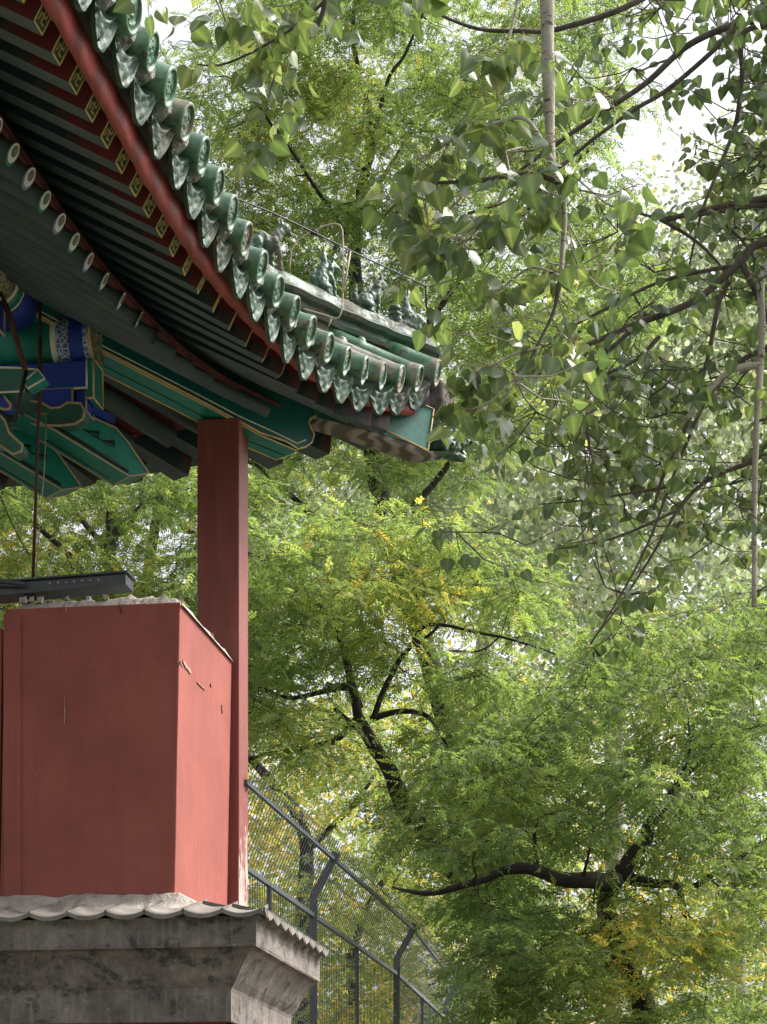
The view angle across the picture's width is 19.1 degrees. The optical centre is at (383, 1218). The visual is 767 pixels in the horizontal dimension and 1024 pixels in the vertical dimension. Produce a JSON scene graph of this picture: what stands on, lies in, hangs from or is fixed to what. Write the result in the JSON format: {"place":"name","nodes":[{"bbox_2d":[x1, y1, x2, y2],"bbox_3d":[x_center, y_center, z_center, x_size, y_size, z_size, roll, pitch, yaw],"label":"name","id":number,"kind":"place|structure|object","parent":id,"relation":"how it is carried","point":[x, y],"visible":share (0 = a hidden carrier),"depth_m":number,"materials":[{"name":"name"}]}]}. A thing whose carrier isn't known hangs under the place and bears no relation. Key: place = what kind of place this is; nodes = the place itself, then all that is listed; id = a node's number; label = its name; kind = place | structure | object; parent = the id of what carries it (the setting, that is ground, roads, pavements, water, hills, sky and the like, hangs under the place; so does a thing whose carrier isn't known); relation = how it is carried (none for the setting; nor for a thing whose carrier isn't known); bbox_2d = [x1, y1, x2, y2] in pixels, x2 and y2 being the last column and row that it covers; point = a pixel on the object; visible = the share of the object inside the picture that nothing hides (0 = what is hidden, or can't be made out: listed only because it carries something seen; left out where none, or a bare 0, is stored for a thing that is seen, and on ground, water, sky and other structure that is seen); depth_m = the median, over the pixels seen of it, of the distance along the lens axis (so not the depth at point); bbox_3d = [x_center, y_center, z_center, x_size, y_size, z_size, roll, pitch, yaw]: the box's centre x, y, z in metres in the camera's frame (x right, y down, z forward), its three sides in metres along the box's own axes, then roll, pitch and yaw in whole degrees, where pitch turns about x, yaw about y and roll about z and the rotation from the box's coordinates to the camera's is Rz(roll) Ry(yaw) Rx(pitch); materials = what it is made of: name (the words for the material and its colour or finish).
{"place":"outdoors","nodes":[
{"label":"outdoors","id":0,"kind":"place"},
{"bbox_2d":[1,0,766,1023],"label":"sky","id":1,"kind":"structure","parent":0,"point":[646,140],"materials":[{"name":"white"}]},
{"label":"ground","id":2,"kind":"structure","parent":0,"visible":0},
{"bbox_2d":[0,629,2,877],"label":"red wall","id":3,"kind":"structure","parent":2,"relation":"on","point":[1,696],"depth_m":12.89,"materials":[{"name":"paint"}]},
{"bbox_2d":[0,464,320,661],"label":"pagoda tree","id":4,"kind":"object","parent":2,"relation":"on","point":[149,498],"visible":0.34,"depth_m":22.18,"materials":[{"name":"green plant"}]},
{"bbox_2d":[0,594,328,1023],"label":"gate pillar","id":5,"kind":"structure","parent":2,"relation":"on","point":[115,908],"depth_m":12.75,"materials":[{"name":"red paint"}]},
{"bbox_2d":[0,570,135,604],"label":"steel beam","id":6,"kind":"structure","parent":5,"relation":"on","point":[74,585],"depth_m":13.14,"materials":[{"name":"grey metal"}]},
{"bbox_2d":[197,418,247,1023],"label":"prop post","id":7,"kind":"object","parent":2,"relation":"on","point":[222,530],"visible":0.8,"depth_m":14.05,"materials":[{"name":"red paint"}]},
{"bbox_2d":[0,0,469,498],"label":"pavilion","id":8,"kind":"structure","parent":7,"relation":"on","point":[134,257],"depth_m":12.52,"materials":[{"name":"green paint"}]},
{"bbox_2d":[0,292,27,423],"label":"slanting rod","id":9,"kind":"object","parent":8,"relation":"attached to","point":[14,333],"visible":1,"depth_m":12.74,"materials":[{"name":"metal"}]},
{"bbox_2d":[0,495,28,554],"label":"black cable","id":10,"kind":"object","parent":8,"relation":"hanging from","point":[13,526],"visible":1,"depth_m":14.50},
{"bbox_2d":[31,301,41,576],"bbox_3d":[-2.009,-4.596,13.197,0.026,1.762,0.155,0,0,-24],"label":"iron rod","id":11,"kind":"object","parent":8,"relation":"attached to","point":[39,407],"visible":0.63,"depth_m":13.17,"materials":[{"name":"brown metal"}]},
{"bbox_2d":[35,414,46,575],"bbox_3d":[-1.994,-4.218,13.271,0.072,0.940,0.006,0,0,9],"label":"thin yellow cable","id":12,"kind":"object","parent":8,"relation":"hanging from","point":[42,495],"visible":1,"depth_m":13.27,"materials":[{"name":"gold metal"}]},
{"bbox_2d":[238,198,430,326],"bbox_3d":[-0.341,-6.021,14.406,2.634,0.796,0.275,0,0,-44],"label":"lightning conductor","id":13,"kind":"object","parent":8,"relation":"attached to","point":[313,231],"visible":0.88,"depth_m":14.35,"materials":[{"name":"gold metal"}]},
{"bbox_2d":[0,23,632,703],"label":"pagoda tree","id":14,"kind":"object","parent":2,"relation":"on","point":[314,473],"visible":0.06,"depth_m":32.96,"materials":[{"name":"green plant"}]},
{"bbox_2d":[244,765,488,1023],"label":"fence","id":15,"kind":"object","parent":2,"relation":"on","point":[399,979],"visible":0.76,"depth_m":18.27,"materials":[{"name":"grey metal"}]},
{"bbox_2d":[152,490,626,1021],"bbox_3d":[0.005,-0.719,20.639,4.673,12.649,4.997,0,0,0],"label":"pagoda tree","id":16,"kind":"object","parent":2,"relation":"on","point":[322,604],"visible":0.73,"depth_m":19.80,"materials":[{"name":"green plant"}]},
{"bbox_2d":[113,0,667,449],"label":"poplar tree","id":17,"kind":"object","parent":2,"relation":"on","point":[422,248],"visible":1,"depth_m":8.03,"materials":[{"name":"green plant"}]},
{"bbox_2d":[158,0,702,1009],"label":"pagoda tree","id":18,"kind":"object","parent":2,"relation":"on","point":[336,102],"visible":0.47,"depth_m":24.70,"materials":[{"name":"green plant"}]},
{"bbox_2d":[248,664,620,1023],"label":"pagoda tree","id":19,"kind":"object","parent":2,"relation":"on","point":[388,871],"visible":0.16,"depth_m":32.03,"materials":[{"name":"green plant"}]},
{"bbox_2d":[248,366,624,1018],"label":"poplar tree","id":20,"kind":"object","parent":2,"relation":"on","point":[344,494],"visible":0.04,"depth_m":44.91,"materials":[{"name":"green plant"}]},
{"bbox_2d":[248,568,766,1023],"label":"broadleaf tree","id":21,"kind":"object","parent":2,"relation":"on","point":[757,964],"visible":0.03,"depth_m":57.06,"materials":[{"name":"green plant"}]},
{"bbox_2d":[330,223,766,1019],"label":"poplar tree","id":22,"kind":"object","parent":2,"relation":"on","point":[598,593],"visible":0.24,"depth_m":38.44,"materials":[{"name":"green plant"}]},
{"bbox_2d":[391,571,766,1023],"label":"pagoda tree","id":23,"kind":"object","parent":2,"relation":"on","point":[612,938],"visible":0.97,"depth_m":17.88,"materials":[{"name":"green plant"}]},
{"bbox_2d":[414,0,766,664],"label":"poplar tree","id":24,"kind":"object","parent":2,"relation":"on","point":[733,40],"visible":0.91,"depth_m":10.79,"materials":[{"name":"green plant"}]},
{"bbox_2d":[497,61,766,1023],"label":"poplar tree","id":25,"kind":"object","parent":2,"relation":"on","point":[685,243],"visible":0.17,"depth_m":40.19,"materials":[{"name":"green plant"}]}
]}

